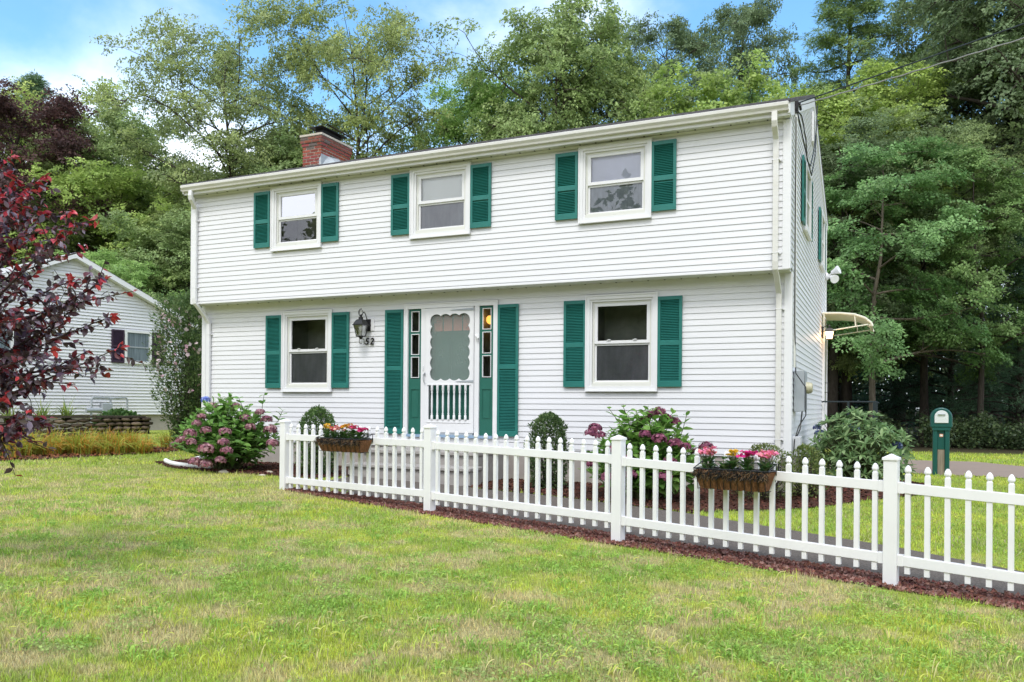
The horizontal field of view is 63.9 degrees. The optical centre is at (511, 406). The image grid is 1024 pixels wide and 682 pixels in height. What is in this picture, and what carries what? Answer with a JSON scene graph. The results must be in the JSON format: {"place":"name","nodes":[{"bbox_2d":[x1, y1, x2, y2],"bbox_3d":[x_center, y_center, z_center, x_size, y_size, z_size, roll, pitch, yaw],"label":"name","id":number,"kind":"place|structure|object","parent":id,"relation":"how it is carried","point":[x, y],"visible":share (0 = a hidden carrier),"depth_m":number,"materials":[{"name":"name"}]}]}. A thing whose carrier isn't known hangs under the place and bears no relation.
{"place":"outdoors","nodes":[
{"label":"outdoors","id":0,"kind":"place"},
{"bbox_2d":[0,411,1023,681],"bbox_3d":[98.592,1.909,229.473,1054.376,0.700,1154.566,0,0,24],"label":"ground","id":1,"kind":"structure","parent":0,"point":[986,449],"depth_m":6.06,"materials":[{"name":"green plant"}]},
{"bbox_2d":[1,68,61,233],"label":"pine tree","id":2,"kind":"object","parent":1,"relation":"on","point":[38,81],"visible":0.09,"depth_m":47.39,"materials":[{"name":"green plant"}]},
{"bbox_2d":[0,76,134,268],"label":"copper beech","id":3,"kind":"object","parent":1,"relation":"on","point":[59,141],"visible":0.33,"depth_m":35.47,"materials":[{"name":"purple plant"}]},
{"bbox_2d":[0,75,141,268],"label":"tree","id":4,"kind":"object","parent":1,"relation":"on","point":[27,97],"visible":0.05,"depth_m":40.93,"materials":[{"name":"green plant"}]},
{"bbox_2d":[0,147,145,476],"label":"plum tree","id":5,"kind":"object","parent":1,"relation":"on","point":[21,350],"visible":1,"depth_m":5.53,"materials":[{"name":"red plant"}]},
{"bbox_2d":[0,415,152,437],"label":"retaining wall","id":6,"kind":"structure","parent":1,"relation":"on","point":[144,423],"depth_m":21.43,"materials":[{"name":"stone"}]},
{"bbox_2d":[0,397,85,421],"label":"spiky plants","id":7,"kind":"object","parent":6,"relation":"on","point":[64,412],"visible":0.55,"depth_m":20.84,"materials":[{"name":"green plant"}]},
{"bbox_2d":[16,246,147,291],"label":"tree","id":8,"kind":"object","parent":1,"relation":"on","point":[97,255],"visible":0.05,"depth_m":30.40,"materials":[{"name":"green plant"}]},
{"bbox_2d":[0,446,186,460],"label":"leaf litter","id":9,"kind":"object","parent":1,"relation":"on","point":[165,449],"visible":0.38,"depth_m":16.30,"materials":[{"name":"brown plant"}]},
{"bbox_2d":[0,426,174,457],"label":"day lily border","id":10,"kind":"object","parent":9,"relation":"on","point":[105,443],"visible":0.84,"depth_m":16.72,"materials":[{"name":"yellow plant"}]},
{"bbox_2d":[0,252,197,431],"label":"neighbour house","id":11,"kind":"structure","parent":1,"relation":"on","point":[133,327],"depth_m":23.95,"materials":[{"name":"white plastic"}]},
{"bbox_2d":[0,320,13,349],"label":"window","id":12,"kind":"structure","parent":11,"relation":"in","point":[11,343],"depth_m":21.87,"materials":[{"name":"grey paint"}]},
{"bbox_2d":[85,397,127,422],"bbox_3d":[-11.747,0.113,23.823,0.200,0.798,1.228,0,0,37],"label":"gas meter","id":13,"kind":"object","parent":11,"relation":"attached to","point":[102,407],"visible":0.8,"depth_m":23.65,"materials":[{"name":"grey paint"}]},
{"bbox_2d":[124,330,151,364],"bbox_3d":[-11.287,-1.775,24.770,0.085,1.000,0.840,0,0,37],"label":"window","id":14,"kind":"structure","parent":11,"relation":"in","point":[138,351],"depth_m":24.75,"materials":[{"name":"grey paint"}]},
{"bbox_2d":[0,156,213,293],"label":"maple tree","id":15,"kind":"object","parent":1,"relation":"on","point":[111,189],"visible":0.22,"depth_m":34.45,"materials":[{"name":"green plant"}]},
{"bbox_2d":[94,407,140,431],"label":"azalea","id":16,"kind":"object","parent":1,"relation":"on","point":[118,412],"visible":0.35,"depth_m":22.36,"materials":[{"name":"green plant"}]},
{"bbox_2d":[56,165,178,256],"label":"tree","id":17,"kind":"object","parent":1,"relation":"on","point":[115,222],"depth_m":40.17,"materials":[{"name":"green plant"}]},
{"bbox_2d":[0,100,236,295],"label":"tree","id":18,"kind":"object","parent":1,"relation":"on","point":[107,143],"visible":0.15,"depth_m":37.35,"materials":[{"name":"green plant"}]},
{"bbox_2d":[84,254,186,358],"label":"tree","id":19,"kind":"object","parent":1,"relation":"on","point":[119,268],"visible":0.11,"depth_m":29.61,"materials":[{"name":"green plant"}]},
{"bbox_2d":[84,207,201,365],"bbox_3d":[-13.941,-3.385,32.953,7.806,8.798,8.200,0,0,-15],"label":"tree","id":20,"kind":"object","parent":1,"relation":"on","point":[177,226],"visible":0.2,"depth_m":31.39,"materials":[{"name":"green plant"}]},
{"bbox_2d":[110,197,201,333],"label":"tree","id":21,"kind":"object","parent":1,"relation":"on","point":[184,270],"visible":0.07,"depth_m":32.02,"materials":[{"name":"green plant"}]},
{"bbox_2d":[141,287,201,446],"bbox_3d":[-7.359,-0.836,18.622,1.876,3.677,1.828,0,0,13],"label":"rose of sharon","id":22,"kind":"object","parent":1,"relation":"on","point":[186,404],"visible":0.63,"depth_m":18.30,"materials":[{"name":"green plant"}]},
{"bbox_2d":[144,292,201,392],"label":"tree","id":23,"kind":"object","parent":1,"relation":"on","point":[158,299],"depth_m":29.37,"materials":[{"name":"green plant"}]},
{"bbox_2d":[87,0,331,288],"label":"tree","id":24,"kind":"object","parent":1,"relation":"on","point":[222,75],"visible":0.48,"depth_m":33.66,"materials":[{"name":"green plant"}]},
{"bbox_2d":[156,124,302,359],"bbox_3d":[-9.404,-5.345,36.744,12.190,13.078,11.603,0,0,-5],"label":"tree","id":25,"kind":"object","parent":1,"relation":"on","point":[283,149],"visible":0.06,"depth_m":34.06,"materials":[{"name":"green plant"}]},
{"bbox_2d":[155,458,349,477],"bbox_3d":[-4.506,1.056,14.120,4.742,0.033,2.198,0,0,24],"label":"garden bed","id":26,"kind":"object","parent":1,"relation":"on","point":[164,463],"visible":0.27,"depth_m":13.58,"materials":[{"name":"brown wood"}]},
{"bbox_2d":[163,458,212,467],"bbox_3d":[-5.745,1.002,14.293,1.705,0.112,0.287,0,0,42],"label":"drain pipe","id":27,"kind":"object","parent":26,"relation":"on","point":[170,462],"visible":0.81,"depth_m":14.10,"materials":[{"name":"white plastic"}]},
{"bbox_2d":[164,392,286,469],"bbox_3d":[-4.773,0.445,13.717,1.982,1.367,1.937,0,0,-20],"label":"hydrangea","id":28,"kind":"object","parent":26,"relation":"on","point":[223,441],"visible":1,"depth_m":13.41,"materials":[{"name":"green plant"}]},
{"bbox_2d":[293,404,340,473],"bbox_3d":[-3.059,0.541,12.890,0.742,1.162,0.736,0,0,-5],"label":"boxwood","id":29,"kind":"object","parent":26,"relation":"on","point":[318,412],"visible":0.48,"depth_m":12.77,"materials":[{"name":"green plant"}]},
{"bbox_2d":[184,138,355,174],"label":"tree","id":30,"kind":"object","parent":1,"relation":"on","point":[215,153],"depth_m":41.78,"materials":[{"name":"green plant"}]},
{"bbox_2d":[242,0,475,171],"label":"tree","id":31,"kind":"object","parent":1,"relation":"on","point":[371,64],"visible":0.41,"depth_m":34.84,"materials":[{"name":"green plant"}]},
{"bbox_2d":[346,446,503,485],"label":"front steps","id":32,"kind":"structure","parent":1,"relation":"on","point":[461,466],"depth_m":12.59,"materials":[{"name":"concrete"}]},
{"bbox_2d":[382,66,582,153],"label":"maple tree","id":33,"kind":"object","parent":1,"relation":"on","point":[469,106],"visible":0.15,"depth_m":38.65,"materials":[{"name":"green plant"}]},
{"bbox_2d":[180,94,827,491],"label":"house","id":34,"kind":"structure","parent":1,"relation":"on","point":[578,280],"depth_m":13.17,"materials":[{"name":"plastic"}]},
{"bbox_2d":[270,181,322,251],"bbox_3d":[-3.754,-3.393,15.010,1.127,1.166,0.664,0,0,24],"label":"window","id":35,"kind":"structure","parent":34,"relation":"in","point":[295,210],"depth_m":14.87,"materials":[{"name":"beige plastic"}]},
{"bbox_2d":[281,309,332,391],"bbox_3d":[-3.629,-1.005,15.275,1.132,1.492,0.664,0,0,24],"label":"window","id":36,"kind":"structure","parent":34,"relation":"in","point":[305,334],"depth_m":15.18,"materials":[{"name":"beige plastic"}]},
{"bbox_2d":[352,308,374,344],"bbox_3d":[-2.599,-1.392,14.350,0.278,0.633,0.276,0,0,24],"label":"wall lantern","id":37,"kind":"object","parent":34,"relation":"attached to","point":[368,324],"depth_m":14.35,"materials":[{"name":"black metal"}]},
{"bbox_2d":[409,161,471,238],"bbox_3d":[-1.170,-3.378,13.552,1.137,1.174,0.144,0,0,24],"label":"window","id":38,"kind":"structure","parent":34,"relation":"in","point":[439,195],"depth_m":13.60,"materials":[{"name":"beige plastic"}]},
{"bbox_2d":[423,306,474,432],"bbox_3d":[-1.068,-0.607,13.742,0.939,2.094,0.092,0,0,24],"label":"screen door","id":39,"kind":"structure","parent":34,"relation":"in","point":[449,332],"depth_m":13.76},
{"bbox_2d":[429,385,473,434],"bbox_3d":[-0.990,-0.592,13.906,0.940,2.130,0.054,0,0,24],"label":"front door","id":40,"kind":"structure","parent":34,"relation":"in","point":[462,411],"depth_m":13.91,"materials":[{"name":"green paint"}]},
{"bbox_2d":[578,137,651,223],"bbox_3d":[1.550,-3.357,12.318,1.136,1.174,0.144,0,0,24],"label":"window","id":41,"kind":"structure","parent":34,"relation":"in","point":[614,178],"depth_m":12.35,"materials":[{"name":"beige plastic"}]},
{"bbox_2d":[585,292,657,391],"bbox_3d":[1.788,-0.969,12.817,1.142,1.491,0.664,0,0,24],"label":"window","id":42,"kind":"structure","parent":34,"relation":"in","point":[621,329],"depth_m":12.70,"materials":[{"name":"beige plastic"}]},
{"bbox_2d":[792,436,801,455],"bbox_3d":[4.084,0.571,11.762,0.112,0.280,0.240,0,0,24],"label":"telephone box","id":43,"kind":"object","parent":34,"relation":"attached to","point":[798,440],"visible":0.59,"depth_m":11.66,"materials":[{"name":"grey plastic"}]},
{"bbox_2d":[794,370,812,411],"bbox_3d":[4.251,-0.218,11.963,0.239,0.590,0.380,0,0,24],"label":"electric meter","id":44,"kind":"object","parent":34,"relation":"attached to","point":[799,396],"visible":0.94,"depth_m":11.82,"materials":[{"name":"grey paint"}]},
{"bbox_2d":[793,100,817,454],"bbox_3d":[4.743,-2.327,13.082,0.178,6.088,3.485,0,0,24],"label":"service cable","id":45,"kind":"object","parent":34,"relation":"attached to","point":[797,107],"visible":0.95,"depth_m":11.65,"materials":[{"name":"black metal"}]},
{"bbox_2d":[798,23,1023,105],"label":"overhead wire","id":46,"kind":"object","parent":45,"relation":"attached to","point":[913,63],"visible":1,"depth_m":10.47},
{"bbox_2d":[803,160,811,240],"bbox_3d":[4.864,-3.359,13.497,0.062,1.110,1.000,0,0,24],"label":"window","id":47,"kind":"structure","parent":34,"relation":"in","point":[807,229],"depth_m":13.71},
{"bbox_2d":[819,209,825,272],"bbox_3d":[6.324,-3.348,16.716,0.062,1.110,0.970,0,0,24],"label":"window","id":48,"kind":"structure","parent":34,"relation":"in","point":[822,264],"depth_m":16.93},
{"bbox_2d":[822,328,827,430],"bbox_3d":[6.766,-0.484,17.675,0.122,2.370,0.940,0,0,24],"label":"side door","id":49,"kind":"structure","parent":34,"relation":"in","point":[824,342],"depth_m":17.27,"materials":[{"name":"white metal"}]},
{"bbox_2d":[822,325,833,339],"bbox_3d":[6.545,-1.536,17.000,0.240,0.307,0.184,0,0,24],"label":"side lantern","id":50,"kind":"object","parent":34,"relation":"attached to","point":[829,332],"visible":1,"depth_m":16.94,"materials":[{"name":"white glass"}]},
{"bbox_2d":[826,266,840,282],"bbox_3d":[7.060,-2.885,18.023,0.308,0.399,0.338,0,0,24],"label":"flood light","id":51,"kind":"object","parent":34,"relation":"attached to","point":[832,276],"visible":1,"depth_m":17.95,"materials":[{"name":"white plastic"}]},
{"bbox_2d":[822,312,873,335],"bbox_3d":[7.193,-1.742,17.524,0.982,0.432,1.388,0,0,24],"label":"door awning","id":52,"kind":"object","parent":34,"relation":"attached to","point":[841,316],"depth_m":17.38,"materials":[{"name":"beige metal"}]},
{"bbox_2d":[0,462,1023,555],"bbox_3d":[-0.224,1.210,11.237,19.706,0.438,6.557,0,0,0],"label":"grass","id":53,"kind":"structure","parent":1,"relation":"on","point":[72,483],"depth_m":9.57,"materials":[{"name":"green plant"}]},
{"bbox_2d":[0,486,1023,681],"bbox_3d":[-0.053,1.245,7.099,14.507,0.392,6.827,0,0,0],"label":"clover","id":54,"kind":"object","parent":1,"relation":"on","point":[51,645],"visible":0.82,"depth_m":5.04,"materials":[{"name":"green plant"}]},
{"bbox_2d":[0,431,1023,477],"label":"grass","id":55,"kind":"structure","parent":1,"relation":"on","point":[77,460],"depth_m":16.37,"materials":[{"name":"green plant"}]},
{"bbox_2d":[930,408,952,474],"bbox_3d":[7.841,0.691,15.009,0.356,1.335,0.300,0,0,24],"label":"letter post","id":56,"kind":"object","parent":55,"relation":"on","point":[941,422],"visible":0.85,"depth_m":14.94,"materials":[{"name":"green plastic"}]},
{"bbox_2d":[426,0,650,143],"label":"maple tree","id":57,"kind":"object","parent":1,"relation":"on","point":[521,121],"visible":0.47,"depth_m":35.08,"materials":[{"name":"green plant"}]},
{"bbox_2d":[488,14,688,138],"bbox_3d":[4.443,-7.960,38.706,9.950,19.076,9.741,0,0,-43],"label":"tree","id":58,"kind":"object","parent":1,"relation":"on","point":[637,91],"visible":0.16,"depth_m":36.87,"materials":[{"name":"green plant"}]},
{"bbox_2d":[279,419,1023,590],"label":"picket fence","id":59,"kind":"object","parent":1,"relation":"on","point":[892,488],"visible":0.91,"depth_m":7.64,"materials":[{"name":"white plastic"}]},
{"bbox_2d":[313,434,374,452],"bbox_3d":[-2.059,0.442,9.973,0.865,0.224,0.348,0,0,36],"label":"flower box","id":60,"kind":"object","parent":59,"relation":"attached to","point":[357,445],"visible":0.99,"depth_m":9.83,"materials":[{"name":"brown wicker"}]},
{"bbox_2d":[322,423,332,438],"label":"flowering plant","id":61,"kind":"object","parent":60,"relation":"on","point":[327,431],"visible":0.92,"depth_m":10.14,"materials":[{"name":"green plant"}]},
{"bbox_2d":[333,425,345,437],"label":"flowering plant","id":62,"kind":"object","parent":60,"relation":"on","point":[338,432],"visible":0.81,"depth_m":9.98,"materials":[{"name":"green plant"}]},
{"bbox_2d":[339,423,353,438],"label":"flowering plant","id":63,"kind":"object","parent":60,"relation":"on","point":[345,433],"visible":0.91,"depth_m":9.94,"materials":[{"name":"green plant"}]},
{"bbox_2d":[348,425,358,438],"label":"flowering plant","id":64,"kind":"object","parent":60,"relation":"on","point":[352,432],"visible":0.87,"depth_m":9.88,"materials":[{"name":"green plant"}]},
{"bbox_2d":[354,427,368,440],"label":"flowering plant","id":65,"kind":"object","parent":60,"relation":"on","point":[361,434],"visible":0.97,"depth_m":9.79,"materials":[{"name":"pink plant"}]},
{"bbox_2d":[689,460,778,492],"bbox_3d":[1.912,0.604,7.076,0.722,0.239,0.344,0,0,36],"label":"flower box","id":66,"kind":"object","parent":59,"relation":"attached to","point":[741,480],"visible":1,"depth_m":6.99,"materials":[{"name":"brown wicker"}]},
{"bbox_2d":[697,446,717,468],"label":"flowering plant","id":67,"kind":"object","parent":66,"relation":"on","point":[710,451],"visible":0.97,"depth_m":7.21,"materials":[{"name":"pink plant"}]},
{"bbox_2d":[714,456,731,470],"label":"flowering plant","id":68,"kind":"object","parent":66,"relation":"on","point":[724,466],"visible":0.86,"depth_m":7.12,"materials":[{"name":"green plant"}]},
{"bbox_2d":[723,449,741,471],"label":"flowering plant","id":69,"kind":"object","parent":66,"relation":"on","point":[733,462],"visible":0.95,"depth_m":7.08,"materials":[{"name":"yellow plant"}]},
{"bbox_2d":[736,450,758,471],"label":"flowering plant","id":70,"kind":"object","parent":66,"relation":"in","point":[745,464],"visible":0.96,"depth_m":7.00,"materials":[{"name":"pink plant"}]},
{"bbox_2d":[756,449,778,470],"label":"flowering plant","id":71,"kind":"object","parent":66,"relation":"in","point":[765,466],"visible":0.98,"depth_m":6.92,"materials":[{"name":"pink plant"}]},
{"bbox_2d":[284,487,1023,610],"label":"bark mulch","id":72,"kind":"object","parent":1,"relation":"on","point":[999,599],"visible":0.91,"depth_m":7.36,"materials":[{"name":"bark"},{"name":"wood chips"}]},
{"bbox_2d":[616,10,744,115],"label":"oak tree","id":73,"kind":"object","parent":1,"relation":"on","point":[688,42],"visible":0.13,"depth_m":42.38,"materials":[{"name":"green plant"}]},
{"bbox_2d":[468,477,931,511],"bbox_3d":[3.041,1.239,12.035,7.402,0.096,3.865,0,0,-12],"label":"garden bed","id":74,"kind":"object","parent":1,"relation":"on","point":[736,502],"visible":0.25,"depth_m":10.79,"materials":[{"name":"brown wood"}]},
{"bbox_2d":[523,411,569,488],"bbox_3d":[0.522,0.654,11.997,0.767,1.185,0.798,0,0,24],"label":"boxwood","id":75,"kind":"object","parent":74,"relation":"on","point":[545,419],"visible":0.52,"depth_m":11.87,"materials":[{"name":"green plant"}]},
{"bbox_2d":[577,405,713,499],"bbox_3d":[1.745,0.649,10.919,1.817,1.328,1.489,0,0,24],"label":"hydrangea","id":76,"kind":"object","parent":74,"relation":"on","point":[647,434],"visible":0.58,"depth_m":10.77,"materials":[{"name":"green plant"}]},
{"bbox_2d":[731,442,801,499],"bbox_3d":[3.356,0.879,10.904,1.013,0.805,1.031,0,0,-40],"label":"azalea","id":77,"kind":"object","parent":74,"relation":"on","point":[764,495],"visible":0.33,"depth_m":10.80,"materials":[{"name":"green plant"}]},
{"bbox_2d":[783,443,830,497],"bbox_3d":[3.981,0.881,11.083,0.680,0.781,0.730,0,0,24],"label":"azalea","id":78,"kind":"object","parent":74,"relation":"on","point":[812,453],"visible":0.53,"depth_m":11.03,"materials":[{"name":"green plant"}]},
{"bbox_2d":[801,406,916,480],"bbox_3d":[5.451,0.620,12.991,1.752,1.261,1.744,0,0,24],"label":"rhododendron","id":79,"kind":"object","parent":74,"relation":"on","point":[849,452],"visible":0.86,"depth_m":12.70,"materials":[{"name":"green plant"}]},
{"bbox_2d":[687,0,814,103],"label":"oak tree","id":80,"kind":"object","parent":1,"relation":"on","point":[737,23],"visible":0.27,"depth_m":45.98,"materials":[{"name":"green plant"}]},
{"bbox_2d":[630,48,889,382],"bbox_3d":[8.763,-5.931,33.712,13.298,15.409,12.658,0,0,-9],"label":"tree","id":81,"kind":"object","parent":1,"relation":"on","point":[734,94],"visible":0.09,"depth_m":31.60,"materials":[{"name":"green plant"}]},
{"bbox_2d":[785,0,943,411],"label":"pine tree","id":82,"kind":"object","parent":1,"relation":"on","point":[866,32],"visible":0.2,"depth_m":36.92,"materials":[{"name":"green plant"}]},
{"bbox_2d":[819,111,950,439],"bbox_3d":[11.712,-4.126,29.179,7.642,11.299,8.677,0,0,-21],"label":"oak tree","id":83,"kind":"object","parent":1,"relation":"on","point":[832,386],"visible":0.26,"depth_m":27.75,"materials":[{"name":"green plant"}]},
{"bbox_2d":[823,162,947,423],"bbox_3d":[12.740,-3.852,30.924,7.026,10.774,7.576,0,0,18],"label":"maple tree","id":84,"kind":"object","parent":1,"relation":"on","point":[849,357],"visible":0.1,"depth_m":29.43,"materials":[{"name":"green plant"}]},
{"bbox_2d":[838,352,960,432],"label":"hemlock tree","id":85,"kind":"object","parent":1,"relation":"on","point":[866,393],"visible":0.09,"depth_m":35.83,"materials":[{"name":"green plant"}]},
{"bbox_2d":[791,57,1022,432],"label":"tree","id":86,"kind":"object","parent":1,"relation":"on","point":[837,107],"visible":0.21,"depth_m":31.42,"materials":[{"name":"green plant"}]},
{"bbox_2d":[823,134,1012,436],"bbox_3d":[11.391,-3.631,26.560,7.142,10.676,8.347,0,0,-34],"label":"maple tree","id":87,"kind":"object","parent":1,"relation":"on","point":[877,340],"visible":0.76,"depth_m":25.42,"materials":[{"name":"green plant"}]},
{"bbox_2d":[827,313,1013,424],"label":"woods","id":88,"kind":"object","parent":1,"relation":"on","point":[859,380],"visible":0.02,"depth_m":59.00,"materials":[{"name":"green plant"}]},
{"bbox_2d":[825,92,1023,441],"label":"maple tree","id":89,"kind":"object","parent":1,"relation":"on","point":[967,133],"visible":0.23,"depth_m":28.41,"materials":[{"name":"green plant"}]},
{"bbox_2d":[827,410,1023,449],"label":"undergrowth","id":90,"kind":"object","parent":1,"relation":"on","point":[1001,436],"visible":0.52,"depth_m":25.47,"materials":[{"name":"green plant"}]},
{"bbox_2d":[898,322,971,430],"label":"oak tree","id":91,"kind":"object","parent":1,"relation":"on","point":[904,415],"depth_m":39.84,"materials":[{"name":"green plant"}]},
{"bbox_2d":[851,140,1023,445],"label":"maple tree","id":92,"kind":"object","parent":1,"relation":"on","point":[1002,329],"visible":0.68,"depth_m":26.31,"materials":[{"name":"green plant"}]},
{"bbox_2d":[866,212,1016,426],"bbox_3d":[17.635,-3.200,32.657,6.222,9.565,6.911,0,0,17],"label":"hemlock tree","id":93,"kind":"object","parent":1,"relation":"on","point":[944,365],"visible":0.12,"depth_m":32.78,"materials":[{"name":"green plant"}]},
{"bbox_2d":[863,0,1023,424],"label":"oak tree","id":94,"kind":"object","parent":1,"relation":"on","point":[981,32],"visible":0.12,"depth_m":33.90,"materials":[{"name":"green plant"}]},
{"bbox_2d":[871,0,1023,418],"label":"oak tree","id":95,"kind":"object","parent":1,"relation":"on","point":[913,43],"visible":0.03,"depth_m":37.52,"materials":[{"name":"green plant"}]},
{"bbox_2d":[879,0,1023,427],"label":"oak tree","id":96,"kind":"object","parent":1,"relation":"on","point":[976,61],"visible":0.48,"depth_m":31.13,"materials":[{"name":"green plant"}]},
{"bbox_2d":[899,0,1023,257],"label":"oak tree","id":97,"kind":"object","parent":1,"relation":"on","point":[970,89],"visible":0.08,"depth_m":34.24,"materials":[{"name":"green plant"}]},
{"bbox_2d":[930,232,1023,428],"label":"hemlock tree","id":98,"kind":"object","parent":1,"relation":"on","point":[1018,367],"visible":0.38,"depth_m":28.02,"materials":[{"name":"green plant"}]},
{"bbox_2d":[0,0,1023,408],"label":"sky","id":99,"kind":"structure","parent":0,"point":[51,37],"materials":[{"name":"blue"}]},
{"bbox_2d":[330,476,1023,595],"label":"path","id":100,"kind":"structure","parent":0,"point":[957,580],"depth_m":8.58,"materials":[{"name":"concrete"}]},
{"bbox_2d":[826,459,1023,477],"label":"driveway","id":101,"kind":"structure","parent":0,"point":[973,468],"depth_m":16.64,"materials":[{"name":"grey asphalt"}]},
{"bbox_2d":[821,401,878,448],"bbox_3d":[6.974,0.572,16.951,1.109,1.361,0.090,0,0,24],"label":"hand rail","id":102,"kind":"object","parent":101,"relation":"on","point":[875,406],"visible":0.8,"depth_m":16.82,"materials":[{"name":"black metal"}]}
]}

